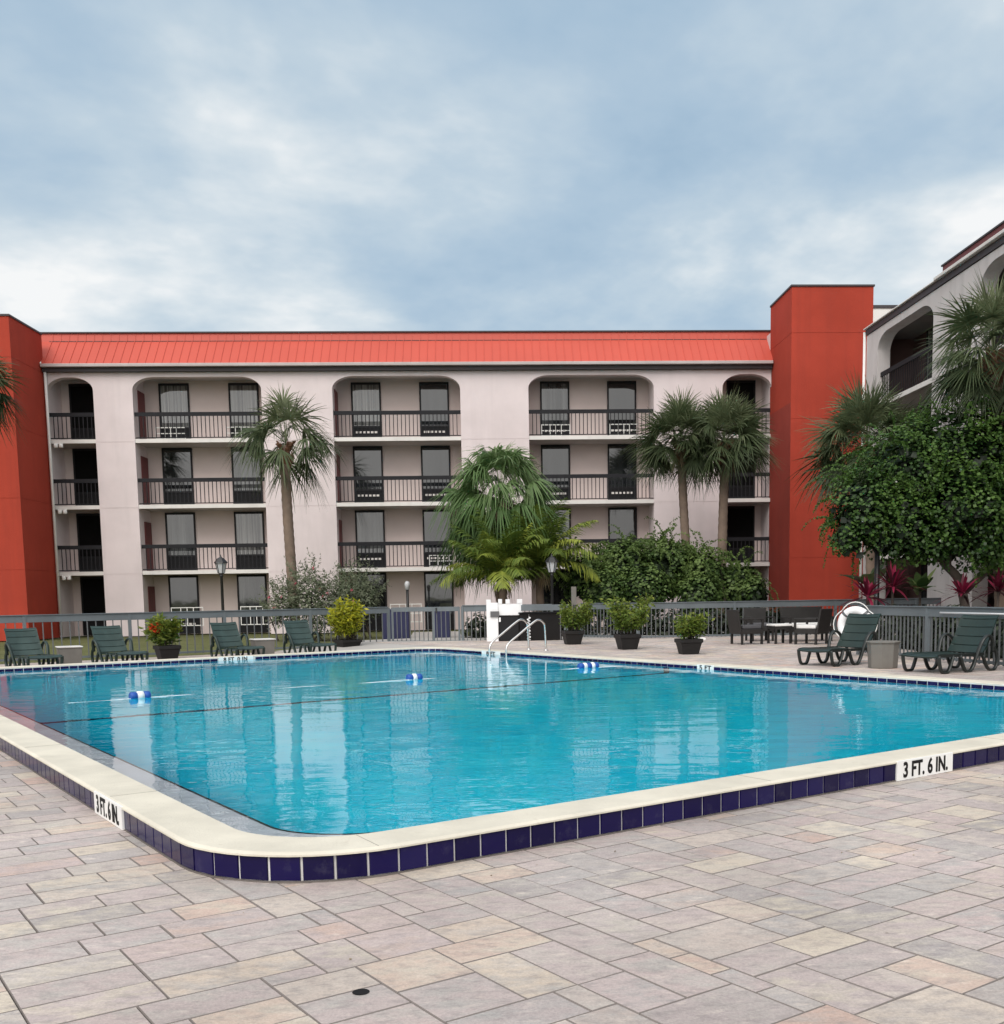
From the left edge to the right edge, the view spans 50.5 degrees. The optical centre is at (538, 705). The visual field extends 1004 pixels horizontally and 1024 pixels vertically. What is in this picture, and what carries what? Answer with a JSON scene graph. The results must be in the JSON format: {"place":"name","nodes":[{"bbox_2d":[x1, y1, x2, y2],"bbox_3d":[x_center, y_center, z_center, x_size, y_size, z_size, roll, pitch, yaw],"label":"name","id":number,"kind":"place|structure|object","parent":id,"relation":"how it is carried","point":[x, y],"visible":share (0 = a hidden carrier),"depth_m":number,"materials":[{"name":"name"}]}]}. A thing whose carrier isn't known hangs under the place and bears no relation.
{"place":"outdoors","nodes":[
{"label":"outdoors","id":0,"kind":"place"},
{"bbox_2d":[0,626,644,663],"bbox_3d":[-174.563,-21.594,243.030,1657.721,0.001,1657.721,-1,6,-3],"label":"lawn","id":1,"kind":"structure","parent":0,"point":[142,639],"depth_m":37.14,"materials":[{"name":"green plant"}]},
{"bbox_2d":[0,350,31,447],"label":"palm tree","id":2,"kind":"object","parent":1,"relation":"on","point":[4,398],"visible":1,"depth_m":34.59,"materials":[{"name":"green plant"}]},
{"bbox_2d":[0,314,59,640],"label":"stair tower","id":3,"kind":"structure","parent":1,"relation":"on","point":[28,582],"depth_m":40.12,"materials":[{"name":"red paint"}]},
{"bbox_2d":[0,607,390,662],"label":"pool fence","id":4,"kind":"object","parent":1,"relation":"on","point":[87,617],"visible":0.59,"depth_m":28.05,"materials":[{"name":"metal"}]},
{"bbox_2d":[214,555,227,622],"bbox_3d":[-9.680,-3.214,32.587,0.420,2.807,0.364,-1,6,-3],"label":"lamp post","id":5,"kind":"object","parent":1,"relation":"on","point":[220,562],"visible":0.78,"depth_m":32.45,"materials":[{"name":"black metal"}]},
{"bbox_2d":[219,384,348,620],"bbox_3d":[-8.886,-6.845,37.579,4.669,8.961,4.238,-1,6,-3],"label":"palm tree","id":6,"kind":"object","parent":1,"relation":"on","point":[282,458],"visible":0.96,"depth_m":37.26,"materials":[{"name":"green plant"}]},
{"bbox_2d":[249,547,373,640],"bbox_3d":[-7.719,-3.837,36.395,4.160,3.213,2.749,-1,6,-3],"label":"oleander shrub","id":7,"kind":"object","parent":1,"relation":"on","point":[321,589],"visible":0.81,"depth_m":36.14,"materials":[{"name":"green plant"}]},
{"bbox_2d":[326,557,391,638],"bbox_3d":[-6.463,-3.849,37.509,2.473,2.966,2.328,-6,8,-38],"label":"oleander shrub","id":8,"kind":"object","parent":1,"relation":"on","point":[366,602],"visible":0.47,"depth_m":37.36,"materials":[{"name":"green plant"}]},
{"bbox_2d":[40,330,772,636],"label":"hotel building","id":9,"kind":"structure","parent":1,"relation":"on","point":[154,509],"depth_m":43.54,"materials":[{"name":"paint"}]},
{"bbox_2d":[68,384,95,439],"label":"sliding door","id":10,"kind":"structure","parent":9,"relation":"in","point":[80,395],"depth_m":43.52,"materials":[{"name":"glass"}]},
{"bbox_2d":[72,448,98,505],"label":"sliding door","id":11,"kind":"structure","parent":9,"relation":"in","point":[84,460],"depth_m":43.79,"materials":[{"name":"glass"}]},
{"bbox_2d":[76,513,102,571],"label":"sliding door","id":12,"kind":"structure","parent":9,"relation":"in","point":[88,524],"depth_m":44.08,"materials":[{"name":"glass"}]},
{"bbox_2d":[80,577,105,634],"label":"sliding door","id":13,"kind":"structure","parent":9,"relation":"in","point":[92,588],"depth_m":44.34,"materials":[{"name":"glass"}]},
{"bbox_2d":[137,390,146,438],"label":"entry door","id":14,"kind":"structure","parent":9,"relation":"in","point":[140,396],"depth_m":43.19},
{"bbox_2d":[141,456,149,504],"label":"entry door","id":15,"kind":"structure","parent":9,"relation":"in","point":[144,461],"depth_m":43.46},
{"bbox_2d":[144,522,153,570],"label":"entry door","id":16,"kind":"structure","parent":9,"relation":"in","point":[147,526],"depth_m":43.76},
{"bbox_2d":[148,586,155,621],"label":"entry door","id":17,"kind":"structure","parent":9,"relation":"in","point":[151,590],"depth_m":43.98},
{"bbox_2d":[158,383,190,438],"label":"sliding door","id":18,"kind":"structure","parent":9,"relation":"in","point":[173,397],"depth_m":43.70,"materials":[{"name":"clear glass"}]},
{"bbox_2d":[161,448,193,504],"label":"sliding door","id":19,"kind":"structure","parent":9,"relation":"in","point":[176,462],"depth_m":43.99,"materials":[{"name":"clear glass"}]},
{"bbox_2d":[165,512,197,570],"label":"sliding door","id":20,"kind":"structure","parent":9,"relation":"in","point":[180,527],"depth_m":44.27,"materials":[{"name":"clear glass"}]},
{"bbox_2d":[168,575,200,633],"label":"sliding door","id":21,"kind":"structure","parent":9,"relation":"in","point":[183,590],"depth_m":44.53,"materials":[{"name":"paint"}]},
{"bbox_2d":[228,383,259,436],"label":"sliding door","id":22,"kind":"structure","parent":9,"relation":"in","point":[242,396],"depth_m":43.83,"materials":[{"name":"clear glass"}]},
{"bbox_2d":[231,447,262,503],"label":"sliding door","id":23,"kind":"structure","parent":9,"relation":"in","point":[239,470],"depth_m":44.16,"materials":[{"name":"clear glass"}]},
{"bbox_2d":[234,511,265,569],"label":"sliding door","id":24,"kind":"structure","parent":9,"relation":"in","point":[248,526],"depth_m":44.41,"materials":[{"name":"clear glass"}]},
{"bbox_2d":[236,574,267,632],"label":"sliding door","id":25,"kind":"structure","parent":9,"relation":"in","point":[247,585],"depth_m":44.67,"materials":[{"name":"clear glass"}]},
{"bbox_2d":[351,382,381,436],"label":"sliding door","id":26,"kind":"structure","parent":9,"relation":"in","point":[365,396],"depth_m":44.09,"materials":[{"name":"paint"}]},
{"bbox_2d":[353,446,383,502],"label":"sliding door","id":27,"kind":"structure","parent":9,"relation":"in","point":[367,460],"depth_m":44.38,"materials":[{"name":"paint"}]},
{"bbox_2d":[355,510,385,567],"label":"sliding door","id":28,"kind":"structure","parent":9,"relation":"in","point":[369,524],"depth_m":44.65,"materials":[{"name":"paint"}]},
{"bbox_2d":[357,573,386,630],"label":"sliding door","id":29,"kind":"structure","parent":9,"relation":"in","point":[382,581],"depth_m":44.94,"materials":[{"name":"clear glass"}]},
{"bbox_2d":[419,382,449,436],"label":"sliding door","id":30,"kind":"structure","parent":9,"relation":"in","point":[432,395],"depth_m":44.23,"materials":[{"name":"paint"}]},
{"bbox_2d":[421,446,450,501],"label":"sliding door","id":31,"kind":"structure","parent":9,"relation":"in","point":[435,460],"depth_m":44.51,"materials":[{"name":"paint"}]},
{"bbox_2d":[422,509,452,566],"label":"sliding door","id":32,"kind":"structure","parent":9,"relation":"in","point":[427,516],"depth_m":44.79,"materials":[{"name":"paint"}]},
{"bbox_2d":[424,572,453,628],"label":"sliding door","id":33,"kind":"structure","parent":9,"relation":"in","point":[437,599],"depth_m":45.06,"materials":[{"name":"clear glass"}]},
{"bbox_2d":[540,381,569,433],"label":"sliding door","id":34,"kind":"structure","parent":9,"relation":"in","point":[554,395],"depth_m":44.47,"materials":[{"name":"paint"}]},
{"bbox_2d":[541,445,570,499],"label":"sliding door","id":35,"kind":"structure","parent":9,"relation":"in","point":[555,459],"depth_m":44.75,"materials":[{"name":"paint"}]},
{"bbox_2d":[543,570,570,623],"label":"sliding door","id":36,"kind":"structure","parent":9,"relation":"in","point":[558,593],"depth_m":45.31,"materials":[{"name":"black glass"}]},
{"bbox_2d":[552,508,570,562],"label":"sliding door","id":37,"kind":"structure","parent":9,"relation":"in","point":[564,511],"depth_m":45.00,"materials":[{"name":"paint"}]},
{"bbox_2d":[607,381,635,433],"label":"sliding door","id":38,"kind":"structure","parent":9,"relation":"in","point":[620,394],"depth_m":44.61,"materials":[{"name":"paint"}]},
{"bbox_2d":[607,444,636,499],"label":"sliding door","id":39,"kind":"structure","parent":9,"relation":"in","point":[616,463],"depth_m":44.91,"materials":[{"name":"paint"}]},
{"bbox_2d":[608,507,636,548],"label":"sliding door","id":40,"kind":"structure","parent":9,"relation":"in","point":[625,518],"depth_m":45.14,"materials":[{"name":"paint"}]},
{"bbox_2d":[727,506,754,562],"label":"sliding door","id":41,"kind":"structure","parent":9,"relation":"in","point":[741,519],"depth_m":45.42,"materials":[{"name":"glass"}]},
{"bbox_2d":[726,380,755,432],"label":"sliding door","id":42,"kind":"structure","parent":9,"relation":"in","point":[749,386],"depth_m":44.82,"materials":[{"name":"glass"}]},
{"bbox_2d":[728,445,754,497],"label":"sliding door","id":43,"kind":"structure","parent":9,"relation":"in","point":[743,478],"depth_m":45.24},
{"bbox_2d":[461,604,552,640],"bbox_3d":[-0.911,-2.349,31.069,2.706,1.203,0.100,0,6,6],"label":"pool fence","id":44,"kind":"object","parent":1,"relation":"on","point":[470,608],"visible":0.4,"depth_m":31.12,"materials":[{"name":"metal"}]},
{"bbox_2d":[785,369,929,604],"bbox_3d":[9.598,-5.884,31.108,4.151,7.867,4.522,3,7,32],"label":"palm tree","id":45,"kind":"object","parent":1,"relation":"on","point":[868,409],"visible":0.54,"depth_m":30.42,"materials":[{"name":"green plant"}]},
{"bbox_2d":[873,305,897,321],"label":"block","id":46,"kind":"structure","parent":1,"relation":"on","point":[879,311],"depth_m":43.82,"materials":[{"name":"white paint"}]},
{"bbox_2d":[859,220,1003,621],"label":"hotel wing","id":47,"kind":"structure","parent":1,"relation":"on","point":[894,334],"depth_m":33.30,"materials":[{"name":"paint"}]},
{"bbox_2d":[925,328,932,380],"bbox_3d":[13.340,-11.599,35.806,0.080,2.420,1.220,-1,6,-3],"label":"sliding door","id":48,"kind":"structure","parent":47,"relation":"in","point":[929,332],"depth_m":36.17,"materials":[{"name":"black glass"}]},
{"bbox_2d":[912,269,1003,606],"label":"palm tree","id":49,"kind":"object","parent":1,"relation":"on","point":[981,377],"visible":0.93,"depth_m":25.00,"materials":[{"name":"green plant"}]},
{"bbox_2d":[279,642,433,652],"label":"paved pool deck","id":50,"kind":"structure","parent":0,"point":[366,645],"depth_m":28.96,"materials":[{"name":"concrete"}]},
{"bbox_2d":[411,631,457,637],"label":"path","id":51,"kind":"structure","parent":0,"point":[416,634],"depth_m":40.61,"materials":[{"name":"concrete"}]},
{"bbox_2d":[383,609,409,638],"bbox_3d":[-4.506,-2.535,33.733,0.900,1.060,0.660,-1,6,-3],"label":"storage bin","id":52,"kind":"object","parent":51,"relation":"on","point":[404,628],"visible":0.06,"depth_m":33.44,"materials":[{"name":"blue plastic"}]},
{"bbox_2d":[435,611,449,637],"bbox_3d":[-3.076,-2.565,33.804,0.600,1.060,0.660,-1,6,-3],"label":"storage bin","id":53,"kind":"object","parent":51,"relation":"on","point":[444,630],"visible":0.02,"depth_m":33.51,"materials":[{"name":"blue plastic"}]},
{"bbox_2d":[0,652,1003,1023],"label":"pavement","id":54,"kind":"structure","parent":0,"point":[786,912],"depth_m":4.81,"materials":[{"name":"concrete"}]},
{"bbox_2d":[4,627,63,666],"bbox_3d":[-11.165,-1.256,23.482,1.429,0.902,0.893,5,8,44],"label":"sun lounger","id":55,"kind":"object","parent":54,"relation":"on","point":[22,644],"visible":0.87,"depth_m":23.74,"materials":[{"name":"green plastic"}]},
{"bbox_2d":[55,645,82,663],"bbox_3d":[-10.841,-1.157,24.584,0.547,0.440,0.547,-4,7,-30],"label":"side table","id":56,"kind":"object","parent":54,"relation":"on","point":[71,654],"visible":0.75,"depth_m":24.38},
{"bbox_2d":[90,625,148,661],"bbox_3d":[-9.684,-1.389,24.533,0.893,0.902,1.428,-7,8,-44],"label":"sun lounger","id":57,"kind":"object","parent":54,"relation":"on","point":[108,641],"visible":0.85,"depth_m":24.80,"materials":[{"name":"green plastic"}]},
{"bbox_2d":[138,611,184,658],"bbox_3d":[-9.162,-1.722,26.014,1.025,1.211,1.143,-5,7,-35],"label":"potted plant","id":58,"kind":"object","parent":54,"relation":"on","point":[160,631],"visible":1,"depth_m":25.87,"materials":[{"name":"green plant"}]},
{"bbox_2d":[210,622,264,656],"bbox_3d":[-7.417,-1.595,26.142,0.893,0.902,1.428,-6,8,-43],"label":"sun lounger","id":59,"kind":"object","parent":54,"relation":"on","point":[227,636],"visible":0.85,"depth_m":26.41,"materials":[{"name":"green plastic"}]},
{"bbox_2d":[249,638,275,654],"bbox_3d":[-7.067,-1.498,27.264,0.547,0.440,0.547,-4,7,-30],"label":"side table","id":60,"kind":"object","parent":54,"relation":"on","point":[268,644],"visible":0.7,"depth_m":27.08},
{"bbox_2d":[283,620,336,652],"bbox_3d":[-5.870,-1.735,27.241,0.893,0.902,1.428,-6,8,-42],"label":"sun lounger","id":61,"kind":"object","parent":54,"relation":"on","point":[298,633],"visible":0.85,"depth_m":27.52,"materials":[{"name":"green plastic"}]},
{"bbox_2d":[325,595,368,646],"bbox_3d":[-5.350,-2.328,29.579,1.143,1.549,1.189,-5,7,-35],"label":"potted plant","id":62,"kind":"object","parent":54,"relation":"on","point":[346,623],"visible":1,"depth_m":29.50,"materials":[{"name":"green plant"}]},
{"bbox_2d":[0,647,1003,883],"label":"swimming pool","id":63,"kind":"structure","parent":54,"relation":"in","point":[184,836],"depth_m":6.88,"materials":[{"name":"concrete"}]},
{"bbox_2d":[0,651,1003,836],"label":"water","id":64,"kind":"structure","parent":0,"point":[346,748],"depth_m":11.30,"materials":[{"name":"liquid"}]},
{"bbox_2d":[0,0,1003,331],"label":"sky","id":65,"kind":"structure","parent":0,"point":[166,165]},
{"bbox_2d":[364,628,824,642],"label":"deck","id":66,"kind":"structure","parent":0,"point":[423,639],"depth_m":32.11,"materials":[{"name":"concrete"}]},
{"bbox_2d":[391,607,460,640],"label":"pool gate","id":67,"kind":"structure","parent":66,"relation":"on","point":[434,610],"depth_m":31.32,"materials":[{"name":"metal"}]},
{"bbox_2d":[837,564,886,604],"bbox_3d":[7.894,-2.469,26.046,1.232,1.975,1.537,0,6,9],"label":"broad leaf plant","id":68,"kind":"object","parent":66,"relation":"on","point":[871,575],"visible":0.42,"depth_m":25.89,"materials":[{"name":"green plant"}]},
{"bbox_2d":[859,560,926,618],"bbox_3d":[8.131,-2.331,24.493,1.434,2.021,1.595,-6,8,-38],"label":"cordyline","id":69,"kind":"object","parent":66,"relation":"on","point":[894,582],"visible":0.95,"depth_m":24.43,"materials":[{"name":"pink plant"}]},
{"bbox_2d":[936,572,992,606],"bbox_3d":[9.518,-2.138,23.854,1.259,1.730,1.339,-5,7,-34],"label":"cordyline","id":70,"kind":"object","parent":66,"relation":"on","point":[963,586],"visible":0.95,"depth_m":23.75,"materials":[{"name":"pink plant"}]},
{"bbox_2d":[970,567,1003,606],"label":"cordyline","id":71,"kind":"object","parent":66,"relation":"on","point":[998,585],"visible":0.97,"depth_m":23.12,"materials":[{"name":"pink plant"}]},
{"bbox_2d":[376,634,1003,681],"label":"deck pavement","id":72,"kind":"structure","parent":0,"point":[722,650],"depth_m":23.13,"materials":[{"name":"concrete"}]},
{"bbox_2d":[486,599,521,640],"bbox_3d":[-0.961,-2.419,30.229,1.020,1.220,0.350,-1,6,-3],"label":"towel kiosk","id":73,"kind":"object","parent":72,"relation":"on","point":[494,611],"visible":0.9,"depth_m":30.10,"materials":[{"name":"white plastic"}]},
{"bbox_2d":[498,616,518,640],"bbox_3d":[-0.842,-2.196,30.390,0.575,0.740,0.488,-1,6,-3],"label":"cabinet","id":74,"kind":"object","parent":72,"relation":"on","point":[505,623],"visible":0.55,"depth_m":30.15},
{"bbox_2d":[489,619,547,655],"bbox_3d":[-0.478,-1.297,24.855,1.230,1.449,0.810,-5,7,-35],"label":"pool ladder","id":75,"kind":"object","parent":72,"relation":"attached to","point":[520,633],"visible":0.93,"depth_m":24.83,"materials":[{"name":"silver metal"}]},
{"bbox_2d":[518,611,561,640],"bbox_3d":[0.051,-2.267,30.483,1.260,0.835,0.640,-1,6,-3],"label":"cabinet","id":76,"kind":"object","parent":72,"relation":"on","point":[551,620],"visible":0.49,"depth_m":30.20,"materials":[{"name":"grey plastic"}]},
{"bbox_2d":[521,604,567,629],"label":"countertop","id":77,"kind":"structure","parent":76,"relation":"on","point":[538,607],"depth_m":30.02,"materials":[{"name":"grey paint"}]},
{"bbox_2d":[556,595,595,644],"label":"potted plant","id":78,"kind":"object","parent":72,"relation":"on","point":[582,613],"visible":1,"depth_m":27.54,"materials":[{"name":"green plant"}]},
{"bbox_2d":[600,593,654,649],"bbox_3d":[2.149,-1.995,24.919,1.319,1.344,1.283,-2,6,-14],"label":"potted plant","id":79,"kind":"object","parent":72,"relation":"on","point":[623,620],"visible":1,"depth_m":24.72,"materials":[{"name":"green plant"}]},
{"bbox_2d":[673,610,714,654],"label":"potted plant","id":80,"kind":"object","parent":72,"relation":"on","point":[691,628],"visible":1,"depth_m":22.46,"materials":[{"name":"green plant"}]},
{"bbox_2d":[726,610,763,644],"bbox_3d":[5.139,-1.965,26.489,0.723,0.862,0.660,-3,6,-17],"label":"wicker chair","id":81,"kind":"object","parent":72,"relation":"on","point":[734,622],"visible":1,"depth_m":26.28,"materials":[{"name":"wicker"}]},
{"bbox_2d":[744,608,774,641],"bbox_3d":[5.825,-2.146,28.103,0.660,0.862,0.723,-2,6,-7],"label":"wicker chair","id":82,"kind":"object","parent":72,"relation":"on","point":[752,613],"visible":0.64,"depth_m":28.34,"materials":[{"name":"wicker"}]},
{"bbox_2d":[766,623,792,643],"bbox_3d":[6.020,-1.796,26.542,0.480,0.490,0.480,-2,6,-14],"label":"coffee table","id":83,"kind":"object","parent":72,"relation":"on","point":[782,626],"visible":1,"depth_m":26.37,"materials":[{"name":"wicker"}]},
{"bbox_2d":[780,606,833,640],"bbox_3d":[6.943,-2.117,27.574,1.210,0.882,0.723,-2,6,-10],"label":"wicker loveseat","id":84,"kind":"object","parent":72,"relation":"on","point":[788,615],"visible":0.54,"depth_m":27.79,"materials":[{"name":"wicker"}]},
{"bbox_2d":[794,608,832,644],"bbox_3d":[6.729,-1.937,25.997,0.723,0.862,0.660,5,8,42],"label":"wicker chair","id":85,"kind":"object","parent":72,"relation":"on","point":[822,626],"visible":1,"depth_m":25.82,"materials":[{"name":"wicker"}]},
{"bbox_2d":[797,613,880,666],"bbox_3d":[5.378,-1.177,18.953,1.428,0.902,0.893,-5,7,-35],"label":"sun lounger","id":86,"kind":"object","parent":72,"relation":"on","point":[858,631],"visible":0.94,"depth_m":19.14,"materials":[{"name":"green plastic"}]},
{"bbox_2d":[833,572,891,611],"bbox_3d":[7.424,-2.176,24.089,1.420,1.820,1.745,-1,6,-3],"label":"cordyline","id":87,"kind":"object","parent":72,"relation":"on","point":[867,589],"visible":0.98,"depth_m":24.00,"materials":[{"name":"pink plant"}]},
{"bbox_2d":[872,506,880,638],"bbox_3d":[8.048,-3.066,25.266,0.320,3.321,0.277,-1,6,-3],"label":"lamp post","id":88,"kind":"object","parent":72,"relation":"on","point":[877,566],"visible":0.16,"depth_m":25.21,"materials":[{"name":"black metal"}]},
{"bbox_2d":[866,640,900,668],"bbox_3d":[5.820,-0.864,17.952,0.526,0.455,0.526,5,8,44],"label":"side table","id":89,"kind":"object","parent":72,"relation":"on","point":[883,654],"visible":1,"depth_m":17.76,"materials":[{"name":"plastic"}]},
{"bbox_2d":[905,567,945,605],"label":"broad leaf plant","id":90,"kind":"object","parent":72,"relation":"on","point":[920,581],"visible":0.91,"depth_m":24.65,"materials":[{"name":"green plant"}]},
{"bbox_2d":[856,605,1003,665],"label":"pool fence","id":91,"kind":"object","parent":72,"relation":"on","point":[928,613],"visible":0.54,"depth_m":19.28,"materials":[{"name":"metal"}]},
{"bbox_2d":[833,602,877,635],"bbox_3d":[6.276,-1.606,21.049,0.907,0.907,0.162,4,8,37],"label":"life ring","id":92,"kind":"object","parent":91,"relation":"hanging from","point":[842,618],"visible":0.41,"depth_m":21.07,"materials":[{"name":"white plastic"}]},
{"bbox_2d":[901,614,998,673],"bbox_3d":[6.610,-0.993,17.038,1.428,0.902,0.893,-4,7,-28],"label":"sun lounger","id":93,"kind":"object","parent":72,"relation":"on","point":[973,636],"visible":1,"depth_m":17.14,"materials":[{"name":"green plastic"}]},
{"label":"planting soil","id":94,"kind":"structure","parent":0,"visible":0},
{"bbox_2d":[423,443,569,602],"bbox_3d":[-1.337,-5.623,35.958,5.222,6.657,5.224,-1,6,-3],"label":"palm tree","id":95,"kind":"object","parent":94,"relation":"on","point":[467,497],"visible":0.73,"depth_m":35.06,"materials":[{"name":"green plant"}]},
{"bbox_2d":[428,507,569,615],"bbox_3d":[-1.321,-4.252,33.982,4.229,4.336,4.095,3,7,31],"label":"feather palm","id":96,"kind":"object","parent":94,"relation":"on","point":[492,557],"visible":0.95,"depth_m":33.34,"materials":[{"name":"green plant"}]},
{"bbox_2d":[462,497,600,611],"bbox_3d":[-0.267,-4.569,34.921,4.693,4.735,4.175,-1,6,-3],"label":"feather palm","id":97,"kind":"object","parent":94,"relation":"on","point":[561,544],"visible":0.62,"depth_m":34.30,"materials":[{"name":"green plant"}]},
{"bbox_2d":[545,554,557,611],"bbox_3d":[0.423,-3.296,32.499,0.420,2.684,0.364,-1,6,-3],"label":"lamp post","id":98,"kind":"object","parent":94,"relation":"on","point":[551,561],"visible":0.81,"depth_m":32.35,"materials":[{"name":"black metal"}]},
{"bbox_2d":[464,606,800,637],"bbox_3d":[3.193,-2.561,33.469,11.232,1.148,1.974,-1,6,-3],"label":"ground cover","id":99,"kind":"object","parent":94,"relation":"on","point":[477,625],"visible":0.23,"depth_m":33.01,"materials":[{"name":"green plant"}]},
{"bbox_2d":[550,515,779,632],"bbox_3d":[4.162,-4.371,35.821,8.422,4.042,3.691,-1,6,-3],"label":"bush","id":100,"kind":"object","parent":94,"relation":"on","point":[659,572],"visible":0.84,"depth_m":35.20,"materials":[{"name":"green plant"}]},
{"bbox_2d":[618,384,738,545],"bbox_3d":[5.123,-7.332,39.342,4.388,9.159,4.546,-1,6,-3],"label":"palm tree","id":101,"kind":"object","parent":94,"relation":"on","point":[663,423],"visible":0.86,"depth_m":38.56,"materials":[{"name":"green plant"}]},
{"bbox_2d":[666,377,784,626],"bbox_3d":[6.762,-7.274,38.945,4.654,9.049,4.404,-1,6,-3],"label":"palm tree","id":102,"kind":"object","parent":94,"relation":"on","point":[747,427],"visible":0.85,"depth_m":38.01,"materials":[{"name":"green plant"}]},
{"bbox_2d":[579,597,990,637],"bbox_3d":[7.603,-2.590,31.737,12.642,1.123,1.703,-1,6,-3],"label":"pool fence","id":103,"kind":"object","parent":94,"relation":"on","point":[734,605],"visible":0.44,"depth_m":31.14,"materials":[{"name":"metal"}]},
{"bbox_2d":[768,284,874,622],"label":"stair tower","id":104,"kind":"structure","parent":94,"relation":"on","point":[816,339],"depth_m":41.08,"materials":[{"name":"red paint"}]},
{"bbox_2d":[801,392,1003,606],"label":"round tree","id":105,"kind":"object","parent":94,"relation":"on","point":[944,489],"visible":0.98,"depth_m":24.68,"materials":[{"name":"green plant"}]},
{"bbox_2d":[873,603,1003,659],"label":"ground cover","id":106,"kind":"object","parent":94,"relation":"on","point":[986,649],"visible":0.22,"depth_m":21.95,"materials":[{"name":"green plant"}]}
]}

